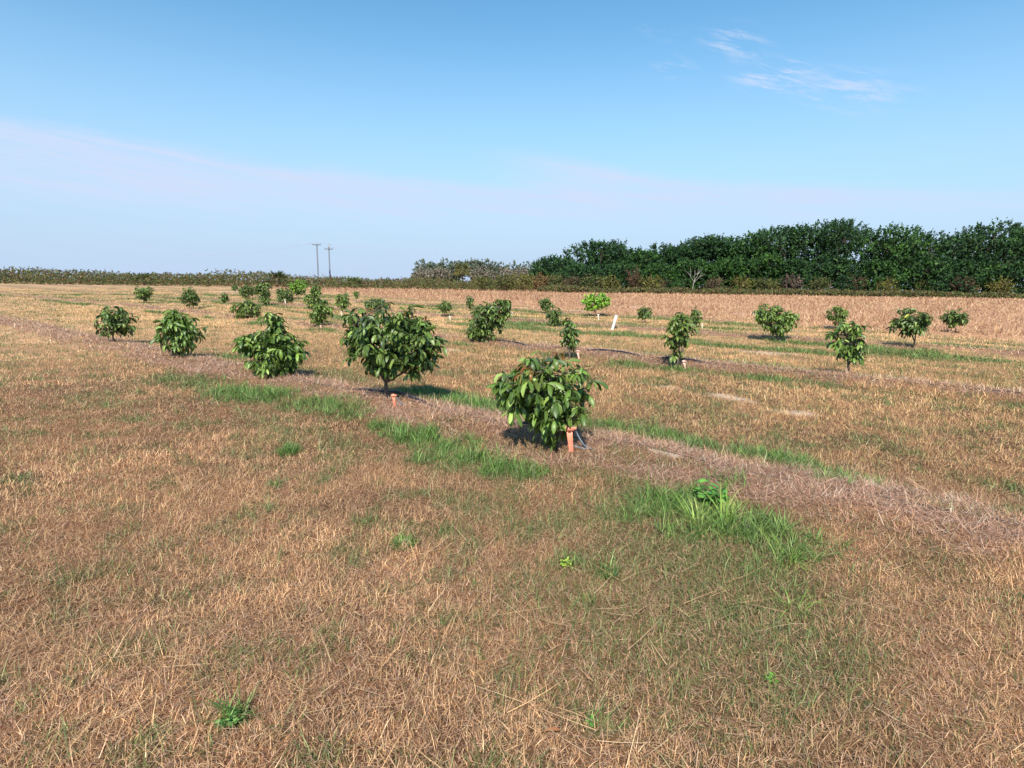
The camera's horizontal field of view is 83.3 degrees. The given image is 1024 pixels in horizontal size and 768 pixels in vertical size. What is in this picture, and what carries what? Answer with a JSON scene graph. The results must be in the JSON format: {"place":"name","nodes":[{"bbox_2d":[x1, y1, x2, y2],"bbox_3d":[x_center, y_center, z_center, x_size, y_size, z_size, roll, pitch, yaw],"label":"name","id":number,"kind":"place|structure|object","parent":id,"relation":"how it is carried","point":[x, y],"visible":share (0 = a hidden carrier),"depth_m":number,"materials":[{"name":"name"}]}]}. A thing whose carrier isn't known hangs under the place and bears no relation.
{"place":"outdoors","nodes":[
{"label":"outdoors","id":0,"kind":"place"},
{"bbox_2d":[0,280,1023,767],"bbox_3d":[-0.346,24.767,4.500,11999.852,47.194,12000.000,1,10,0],"label":"ground","id":1,"kind":"structure","parent":0,"point":[902,556],"depth_m":3.68,"materials":[{"name":"beige plant"}]},
{"bbox_2d":[93,306,138,341],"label":"sapling","id":2,"kind":"object","parent":1,"relation":"on","point":[118,322],"visible":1,"depth_m":13.66,"materials":[{"name":"green plant"}]},
{"bbox_2d":[133,285,154,302],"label":"sapling","id":3,"kind":"object","parent":1,"relation":"on","point":[143,293],"visible":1,"depth_m":34.42,"materials":[{"name":"green plant"}]},
{"bbox_2d":[150,309,207,356],"bbox_3d":[-6.683,-1.004,11.522,0.944,0.989,0.895,8,12,33],"label":"sapling","id":4,"kind":"object","parent":1,"relation":"on","point":[174,327],"visible":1,"depth_m":11.34,"materials":[{"name":"green plant"}]},
{"bbox_2d":[179,287,201,308],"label":"sapling","id":5,"kind":"object","parent":1,"relation":"on","point":[190,297],"visible":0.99,"depth_m":28.91,"materials":[{"name":"green plant"}]},
{"bbox_2d":[215,709,239,728],"bbox_3d":[-1.083,1.289,2.208,0.080,0.058,0.087,1,10,0],"label":"broadleaf weed","id":6,"kind":"object","parent":1,"relation":"on","point":[232,719],"visible":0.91,"depth_m":2.19,"materials":[{"name":"green plant"}]},
{"bbox_2d":[229,296,261,318],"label":"sapling","id":7,"kind":"object","parent":1,"relation":"on","point":[247,308],"visible":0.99,"depth_m":22.46,"materials":[{"name":"green plant"}]},
{"bbox_2d":[238,285,255,297],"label":"sapling","id":8,"kind":"object","parent":1,"relation":"on","point":[247,290],"visible":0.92,"depth_m":43.60,"materials":[{"name":"green plant"}]},
{"bbox_2d":[255,282,272,305],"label":"sapling","id":9,"kind":"object","parent":1,"relation":"on","point":[262,289],"visible":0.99,"depth_m":32.90,"materials":[{"name":"green plant"}]},
{"bbox_2d":[232,312,310,379],"bbox_3d":[-3.943,-0.616,9.421,1.219,1.118,1.047,1,10,0],"label":"sapling","id":10,"kind":"object","parent":1,"relation":"on","point":[272,347],"visible":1,"depth_m":9.26,"materials":[{"name":"green plant"}]},
{"bbox_2d":[264,271,287,287],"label":"tree","id":11,"kind":"object","parent":1,"relation":"on","point":[276,274],"visible":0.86,"depth_m":86.02,"materials":[{"name":"green plant"}]},
{"bbox_2d":[275,287,295,302],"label":"sapling","id":12,"kind":"object","parent":1,"relation":"on","point":[282,296],"visible":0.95,"depth_m":35.09,"materials":[{"name":"green plant"}]},
{"bbox_2d":[270,443,304,457],"bbox_3d":[-2.182,0.626,5.579,0.354,0.156,0.365,5,11,24],"label":"grass tuft","id":13,"kind":"object","parent":1,"relation":"on","point":[278,451],"visible":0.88,"depth_m":5.56,"materials":[{"name":"green plant"}]},
{"bbox_2d":[287,279,307,298],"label":"sapling","id":14,"kind":"object","parent":1,"relation":"on","point":[298,285],"visible":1,"depth_m":43.05,"materials":[{"name":"green plant"}]},
{"bbox_2d":[302,283,322,309],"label":"sapling","id":15,"kind":"object","parent":1,"relation":"on","point":[313,297],"visible":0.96,"depth_m":29.60,"materials":[{"name":"green plant"}]},
{"bbox_2d":[308,300,334,325],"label":"sapling","id":16,"kind":"object","parent":1,"relation":"on","point":[318,316],"visible":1,"depth_m":19.20,"materials":[{"name":"green plant"}]},
{"bbox_2d":[334,292,351,311],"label":"sapling","id":17,"kind":"object","parent":1,"relation":"on","point":[342,301],"visible":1,"depth_m":27.90,"materials":[{"name":"green plant"}]},
{"bbox_2d":[364,298,382,310],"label":"sapling","id":18,"kind":"object","parent":1,"relation":"on","point":[373,303],"visible":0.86,"depth_m":27.78,"materials":[{"name":"green plant"}]},
{"bbox_2d":[340,299,448,398],"bbox_3d":[-1.581,-0.443,7.680,1.364,1.357,1.213,-3,11,-18],"label":"sapling","id":19,"kind":"object","parent":1,"relation":"on","point":[410,347],"visible":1,"depth_m":7.39,"materials":[{"name":"green plant"}]},
{"bbox_2d":[384,533,420,550],"bbox_3d":[-0.699,1.018,3.723,0.268,0.088,0.211,1,10,0],"label":"grass tuft","id":20,"kind":"object","parent":1,"relation":"on","point":[402,540],"visible":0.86,"depth_m":3.73,"materials":[{"name":"green plant"}]},
{"bbox_2d":[409,258,431,283],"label":"grey tree","id":21,"kind":"object","parent":1,"relation":"on","point":[421,265],"visible":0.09,"depth_m":157.44,"materials":[{"name":"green plant"}]},
{"bbox_2d":[411,266,435,280],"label":"grey tree","id":22,"kind":"object","parent":1,"relation":"on","point":[424,273],"visible":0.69,"depth_m":146.61,"materials":[{"name":"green plant"}]},
{"bbox_2d":[428,266,452,283],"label":"grey tree","id":23,"kind":"object","parent":1,"relation":"on","point":[439,272],"visible":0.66,"depth_m":146.82,"materials":[{"name":"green plant"}]},
{"bbox_2d":[436,300,451,316],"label":"sapling","id":24,"kind":"object","parent":1,"relation":"on","point":[442,307],"visible":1,"depth_m":25.04,"materials":[{"name":"green plant"}]},
{"bbox_2d":[436,257,457,281],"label":"grey tree","id":25,"kind":"object","parent":1,"relation":"on","point":[442,264],"visible":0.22,"depth_m":160.23,"materials":[{"name":"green plant"}]},
{"bbox_2d":[447,260,467,280],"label":"grey tree","id":26,"kind":"object","parent":1,"relation":"on","point":[454,263],"visible":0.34,"depth_m":159.94,"materials":[{"name":"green plant"}]},
{"bbox_2d":[454,262,470,278],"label":"cabbage palm","id":27,"kind":"object","parent":1,"relation":"on","point":[461,269],"visible":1,"depth_m":124.78,"materials":[{"name":"green plant"}]},
{"bbox_2d":[460,258,486,279],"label":"grey tree","id":28,"kind":"object","parent":1,"relation":"on","point":[471,264],"visible":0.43,"depth_m":157.82,"materials":[{"name":"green plant"}]},
{"bbox_2d":[469,266,493,279],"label":"grey tree","id":29,"kind":"object","parent":1,"relation":"on","point":[475,273],"visible":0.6,"depth_m":146.48,"materials":[{"name":"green plant"}]},
{"bbox_2d":[470,274,495,290],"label":"bush","id":30,"kind":"object","parent":1,"relation":"on","point":[480,281],"visible":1,"depth_m":82.52,"materials":[{"name":"green plant"}]},
{"bbox_2d":[465,299,512,342],"bbox_3d":[-0.608,-1.601,15.061,1.244,1.247,0.962,1,10,0],"label":"sapling","id":31,"kind":"object","parent":1,"relation":"on","point":[487,322],"visible":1,"depth_m":14.90,"materials":[{"name":"green plant"}]},
{"bbox_2d":[489,265,512,279],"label":"grey tree","id":32,"kind":"object","parent":1,"relation":"on","point":[501,270],"visible":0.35,"depth_m":146.15,"materials":[{"name":"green plant"}]},
{"bbox_2d":[493,273,515,290],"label":"bush","id":33,"kind":"object","parent":1,"relation":"on","point":[504,283],"visible":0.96,"depth_m":82.89,"materials":[{"name":"green plant"}]},
{"bbox_2d":[0,354,1023,767],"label":"thatch","id":34,"kind":"object","parent":1,"relation":"on","point":[386,666],"visible":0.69,"depth_m":2.88,"materials":[{"name":"brown plant"}]},
{"bbox_2d":[0,293,1023,767],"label":"green grass","id":35,"kind":"structure","parent":1,"relation":"on","point":[506,467],"depth_m":4.36,"materials":[{"name":"green plant"}]},
{"bbox_2d":[0,293,1023,563],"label":"matted straw","id":36,"kind":"object","parent":1,"relation":"on","point":[728,461],"visible":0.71,"depth_m":5.63,"materials":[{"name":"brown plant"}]},
{"bbox_2d":[0,266,1023,298],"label":"scrub","id":37,"kind":"object","parent":1,"relation":"on","point":[87,277],"visible":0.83,"depth_m":86.25,"materials":[{"name":"green plant"}]},
{"bbox_2d":[510,266,530,285],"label":"grey tree","id":38,"kind":"object","parent":1,"relation":"on","point":[523,270],"visible":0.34,"depth_m":146.66,"materials":[{"name":"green plant"}]},
{"bbox_2d":[508,273,534,290],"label":"bush","id":39,"kind":"object","parent":1,"relation":"on","point":[523,280],"visible":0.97,"depth_m":82.88,"materials":[{"name":"green plant"}]},
{"bbox_2d":[46,326,1022,523],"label":"drip hose","id":40,"kind":"object","parent":1,"relation":"on","point":[412,397],"visible":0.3,"depth_m":6.75,"materials":[{"name":"black plastic"}]},
{"bbox_2d":[531,272,549,290],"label":"bush","id":41,"kind":"object","parent":1,"relation":"on","point":[542,281],"visible":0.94,"depth_m":83.11,"materials":[{"name":"brown plant"}]},
{"bbox_2d":[195,380,889,570],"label":"lush grass","id":42,"kind":"structure","parent":1,"relation":"on","point":[609,422],"depth_m":5.24,"materials":[{"name":"green plant"}]},
{"bbox_2d":[537,297,554,313],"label":"sapling","id":43,"kind":"object","parent":1,"relation":"on","point":[543,302],"visible":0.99,"depth_m":29.12,"materials":[{"name":"green plant"}]},
{"bbox_2d":[486,351,608,451],"bbox_3d":[0.335,0.178,5.593,0.933,1.012,0.936,8,13,36],"label":"sapling","id":44,"kind":"object","parent":1,"relation":"on","point":[552,415],"visible":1,"depth_m":5.46,"materials":[{"name":"green plant"}]},
{"bbox_2d":[545,305,561,325],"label":"sapling","id":45,"kind":"object","parent":1,"relation":"on","point":[552,317],"visible":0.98,"depth_m":21.04,"materials":[{"name":"green plant"}]},
{"bbox_2d":[527,253,582,281],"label":"broadleaf tree","id":46,"kind":"object","parent":1,"relation":"on","point":[537,267],"visible":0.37,"depth_m":100.61,"materials":[{"name":"green plant"}]},
{"bbox_2d":[545,273,564,285],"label":"bush","id":47,"kind":"object","parent":1,"relation":"on","point":[558,278],"visible":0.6,"depth_m":85.11,"materials":[{"name":"green plant"}]},
{"bbox_2d":[98,302,1020,392],"bbox_3d":[-5.552,-1.896,18.989,47.908,0.133,0.178,9,13,37],"label":"drip hose","id":48,"kind":"object","parent":1,"relation":"on","point":[669,357],"visible":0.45,"depth_m":12.23,"materials":[{"name":"black plastic"}]},
{"bbox_2d":[559,317,580,358],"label":"sapling","id":49,"kind":"object","parent":1,"relation":"on","point":[570,334],"visible":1,"depth_m":12.36,"materials":[{"name":"green plant"}]},
{"bbox_2d":[561,276,582,285],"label":"bush","id":50,"kind":"object","parent":1,"relation":"on","point":[575,281],"visible":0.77,"depth_m":84.53,"materials":[{"name":"green plant"}]},
{"bbox_2d":[565,425,591,451],"bbox_3d":[0.642,0.553,5.561,0.282,0.326,0.066,1,10,0],"label":"irrigation stake","id":51,"kind":"object","parent":1,"relation":"on","point":[569,430],"visible":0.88,"depth_m":5.54,"materials":[{"name":"orange plastic"}]},
{"bbox_2d":[558,261,605,287],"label":"broadleaf tree","id":52,"kind":"object","parent":1,"relation":"on","point":[579,270],"visible":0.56,"depth_m":89.17,"materials":[{"name":"green plant"}]},
{"bbox_2d":[578,273,605,288],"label":"bush","id":53,"kind":"object","parent":1,"relation":"on","point":[592,285],"visible":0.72,"depth_m":83.82,"materials":[{"name":"green plant"}]},
{"bbox_2d":[549,238,635,287],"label":"broadleaf tree","id":54,"kind":"object","parent":1,"relation":"on","point":[602,260],"visible":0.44,"depth_m":93.68,"materials":[{"name":"green plant"}]},
{"bbox_2d":[580,293,611,316],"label":"sapling","id":55,"kind":"object","parent":1,"relation":"on","point":[602,301],"visible":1,"depth_m":27.18,"materials":[{"name":"green plant"}]},
{"bbox_2d":[597,274,621,288],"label":"bush","id":56,"kind":"object","parent":1,"relation":"on","point":[607,284],"visible":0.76,"depth_m":83.28,"materials":[{"name":"green plant"}]},
{"bbox_2d":[215,284,1023,344],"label":"tall grass","id":57,"kind":"structure","parent":1,"relation":"on","point":[864,303],"depth_m":48.03,"materials":[{"name":"beige plant"}]},
{"bbox_2d":[600,261,645,287],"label":"broadleaf tree","id":58,"kind":"object","parent":1,"relation":"on","point":[617,271],"visible":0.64,"depth_m":88.39,"materials":[{"name":"green plant"}]},
{"bbox_2d":[625,265,644,286],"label":"bush","id":59,"kind":"object","parent":1,"relation":"on","point":[636,278],"visible":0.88,"depth_m":84.88,"materials":[{"name":"brown plant"}]},
{"bbox_2d":[600,245,675,287],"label":"broadleaf tree","id":60,"kind":"object","parent":1,"relation":"on","point":[638,256],"visible":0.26,"depth_m":92.11,"materials":[{"name":"green plant"}]},
{"bbox_2d":[635,306,652,320],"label":"sapling","id":61,"kind":"object","parent":1,"relation":"on","point":[644,313],"visible":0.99,"depth_m":23.77,"materials":[{"name":"green plant"}]},
{"bbox_2d":[638,273,663,287],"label":"bush","id":62,"kind":"object","parent":1,"relation":"on","point":[650,281],"visible":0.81,"depth_m":83.83,"materials":[{"name":"green plant"}]},
{"bbox_2d":[638,262,679,288],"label":"broadleaf tree","id":63,"kind":"object","parent":1,"relation":"on","point":[655,270],"visible":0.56,"depth_m":88.02,"materials":[{"name":"green plant"}]},
{"bbox_2d":[642,241,706,286],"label":"broadleaf tree","id":64,"kind":"object","parent":1,"relation":"on","point":[670,253],"visible":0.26,"depth_m":91.55,"materials":[{"name":"green plant"}]},
{"bbox_2d":[665,278,685,288],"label":"bush","id":65,"kind":"object","parent":1,"relation":"on","point":[679,283],"visible":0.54,"depth_m":83.21,"materials":[{"name":"green plant"}]},
{"bbox_2d":[660,312,698,365],"bbox_3d":[3.312,-0.852,11.415,0.703,1.151,0.625,-4,11,-24],"label":"sapling","id":66,"kind":"object","parent":1,"relation":"on","point":[677,329],"visible":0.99,"depth_m":11.37,"materials":[{"name":"green plant"}]},
{"bbox_2d":[667,258,715,290],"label":"broadleaf tree","id":67,"kind":"object","parent":1,"relation":"on","point":[695,266],"visible":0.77,"depth_m":87.52,"materials":[{"name":"green plant"}]},
{"bbox_2d":[690,306,703,325],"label":"sapling","id":68,"kind":"object","parent":1,"relation":"on","point":[695,314],"visible":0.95,"depth_m":21.99,"materials":[{"name":"green plant"}]},
{"bbox_2d":[668,489,730,539],"bbox_3d":[1.308,0.867,4.026,0.522,0.292,0.536,1,10,0],"label":"grass tuft","id":69,"kind":"object","parent":1,"relation":"on","point":[687,514],"visible":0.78,"depth_m":4.09,"materials":[{"name":"green plant"}]},
{"bbox_2d":[673,232,744,288],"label":"broadleaf tree","id":70,"kind":"object","parent":1,"relation":"on","point":[711,244],"visible":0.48,"depth_m":89.72,"materials":[{"name":"green plant"}]},
{"bbox_2d":[692,478,728,505],"bbox_3d":[1.507,0.833,4.347,0.270,0.211,0.279,6,12,28],"label":"broadleaf weed","id":71,"kind":"object","parent":1,"relation":"on","point":[715,493],"visible":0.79,"depth_m":4.33,"materials":[{"name":"green plant"}]},
{"bbox_2d":[703,274,727,288],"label":"bush","id":72,"kind":"object","parent":1,"relation":"on","point":[714,284],"visible":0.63,"depth_m":83.20,"materials":[{"name":"brown plant"}]},
{"bbox_2d":[696,480,761,528],"bbox_3d":[1.514,0.847,4.052,0.445,0.305,0.488,-3,11,-19],"label":"grass tuft","id":73,"kind":"object","parent":1,"relation":"on","point":[721,505],"visible":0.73,"depth_m":4.12,"materials":[{"name":"green plant"}]},
{"bbox_2d":[699,255,759,288],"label":"broadleaf tree","id":74,"kind":"object","parent":1,"relation":"on","point":[741,266],"visible":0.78,"depth_m":85.87,"materials":[{"name":"green plant"}]},
{"bbox_2d":[699,229,782,288],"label":"broadleaf tree","id":75,"kind":"object","parent":1,"relation":"on","point":[753,248],"visible":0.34,"depth_m":88.75,"materials":[{"name":"green plant"}]},
{"bbox_2d":[729,275,753,289],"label":"bush","id":76,"kind":"object","parent":1,"relation":"on","point":[742,282],"visible":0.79,"depth_m":84.47,"materials":[{"name":"green plant"}]},
{"bbox_2d":[738,252,787,290],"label":"broadleaf tree","id":77,"kind":"object","parent":1,"relation":"on","point":[767,261],"visible":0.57,"depth_m":85.78,"materials":[{"name":"green plant"}]},
{"bbox_2d":[750,277,777,289],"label":"bush","id":78,"kind":"object","parent":1,"relation":"on","point":[765,282],"visible":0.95,"depth_m":84.29,"materials":[{"name":"green plant"}]},
{"bbox_2d":[752,303,799,340],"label":"sapling","id":79,"kind":"object","parent":1,"relation":"on","point":[778,319],"visible":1,"depth_m":16.66,"materials":[{"name":"green plant"}]},
{"bbox_2d":[750,531,824,578],"bbox_3d":[1.681,1.035,3.545,0.535,0.300,0.565,1,10,0],"label":"grass tuft","id":80,"kind":"object","parent":1,"relation":"on","point":[789,564],"visible":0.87,"depth_m":3.54,"materials":[{"name":"green plant"}]},
{"bbox_2d":[778,273,803,289],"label":"bush","id":81,"kind":"object","parent":1,"relation":"on","point":[791,285],"visible":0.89,"depth_m":83.73,"materials":[{"name":"brown plant"}]},
{"bbox_2d":[767,257,818,288],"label":"broadleaf tree","id":82,"kind":"object","parent":1,"relation":"on","point":[795,267],"visible":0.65,"depth_m":84.84,"materials":[{"name":"green plant"}]},
{"bbox_2d":[745,222,847,288],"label":"broadleaf tree","id":83,"kind":"object","parent":1,"relation":"on","point":[784,233],"visible":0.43,"depth_m":87.56,"materials":[{"name":"green plant"}]},
{"bbox_2d":[763,585,838,623],"bbox_3d":[1.528,1.174,3.048,0.383,0.177,0.346,5,11,24],"label":"grass tuft","id":84,"kind":"object","parent":1,"relation":"on","point":[799,603],"visible":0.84,"depth_m":3.08,"materials":[{"name":"green plant"}]},
{"bbox_2d":[804,275,831,292],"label":"bush","id":85,"kind":"object","parent":1,"relation":"on","point":[822,283],"visible":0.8,"depth_m":82.87,"materials":[{"name":"green plant"}]},
{"bbox_2d":[805,255,863,290],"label":"broadleaf tree","id":86,"kind":"object","parent":1,"relation":"on","point":[843,278],"visible":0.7,"depth_m":84.84,"materials":[{"name":"green plant"}]},
{"bbox_2d":[825,305,849,326],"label":"sapling","id":87,"kind":"object","parent":1,"relation":"on","point":[839,312],"visible":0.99,"depth_m":21.50,"materials":[{"name":"green plant"}]},
{"bbox_2d":[787,217,903,289],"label":"broadleaf tree","id":88,"kind":"object","parent":1,"relation":"on","point":[841,234],"visible":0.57,"depth_m":86.14,"materials":[{"name":"green plant"}]},
{"bbox_2d":[825,321,871,372],"bbox_3d":[6.194,-0.652,10.638,0.802,1.037,0.615,1,10,0],"label":"sapling","id":89,"kind":"object","parent":1,"relation":"on","point":[848,346],"visible":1,"depth_m":10.55,"materials":[{"name":"green plant"}]},
{"bbox_2d":[846,274,868,290],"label":"bush","id":90,"kind":"object","parent":1,"relation":"on","point":[856,280],"visible":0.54,"depth_m":84.75,"materials":[{"name":"brown plant"}]},
{"bbox_2d":[853,256,907,290],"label":"broadleaf tree","id":91,"kind":"object","parent":1,"relation":"on","point":[888,272],"visible":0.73,"depth_m":84.87,"materials":[{"name":"green plant"}]},
{"bbox_2d":[874,276,899,291],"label":"bush","id":92,"kind":"object","parent":1,"relation":"on","point":[888,284],"visible":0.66,"depth_m":82.69,"materials":[{"name":"green plant"}]},
{"bbox_2d":[831,221,953,290],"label":"broadleaf tree","id":93,"kind":"object","parent":1,"relation":"on","point":[898,249],"visible":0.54,"depth_m":86.37,"materials":[{"name":"green plant"}]},
{"bbox_2d":[885,308,932,347],"bbox_3d":[10.511,-1.470,15.224,0.971,1.089,0.948,1,10,0],"label":"sapling","id":94,"kind":"object","parent":1,"relation":"on","point":[907,324],"visible":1,"depth_m":15.07,"materials":[{"name":"green plant"}]},
{"bbox_2d":[900,257,955,292],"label":"broadleaf tree","id":95,"kind":"object","parent":1,"relation":"on","point":[939,282],"visible":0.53,"depth_m":84.13,"materials":[{"name":"green plant"}]},
{"bbox_2d":[894,228,1007,292],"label":"broadleaf tree","id":96,"kind":"object","parent":1,"relation":"on","point":[947,254],"visible":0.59,"depth_m":84.67,"materials":[{"name":"green plant"}]},
{"bbox_2d":[937,309,971,332],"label":"sapling","id":97,"kind":"object","parent":1,"relation":"on","point":[953,319],"visible":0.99,"depth_m":20.04,"materials":[{"name":"green plant"}]},
{"bbox_2d":[949,275,981,292],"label":"bush","id":98,"kind":"object","parent":1,"relation":"on","point":[960,286],"visible":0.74,"depth_m":83.00,"materials":[{"name":"brown plant"}]},
{"bbox_2d":[931,217,1023,292],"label":"broadleaf tree","id":99,"kind":"object","parent":1,"relation":"on","point":[1005,254],"visible":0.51,"depth_m":84.51,"materials":[{"name":"green plant"}]},
{"bbox_2d":[952,257,1013,293],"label":"tree","id":100,"kind":"object","parent":1,"relation":"on","point":[986,281],"visible":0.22,"depth_m":84.25,"materials":[{"name":"green plant"}]},
{"bbox_2d":[982,275,1016,293],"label":"bush","id":101,"kind":"object","parent":1,"relation":"on","point":[1001,287],"visible":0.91,"depth_m":82.34,"materials":[{"name":"green plant"}]},
{"bbox_2d":[979,222,1023,289],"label":"broadleaf tree","id":102,"kind":"object","parent":1,"relation":"on","point":[1017,236],"visible":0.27,"depth_m":88.11,"materials":[{"name":"green plant"}]},
{"bbox_2d":[984,258,1023,293],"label":"broadleaf tree","id":103,"kind":"object","parent":1,"relation":"on","point":[1019,287],"visible":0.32,"depth_m":85.60,"materials":[{"name":"green plant"}]},
{"bbox_2d":[0,0,1023,291],"label":"sky","id":104,"kind":"structure","parent":0,"point":[169,131],"materials":[{"name":"blue"}]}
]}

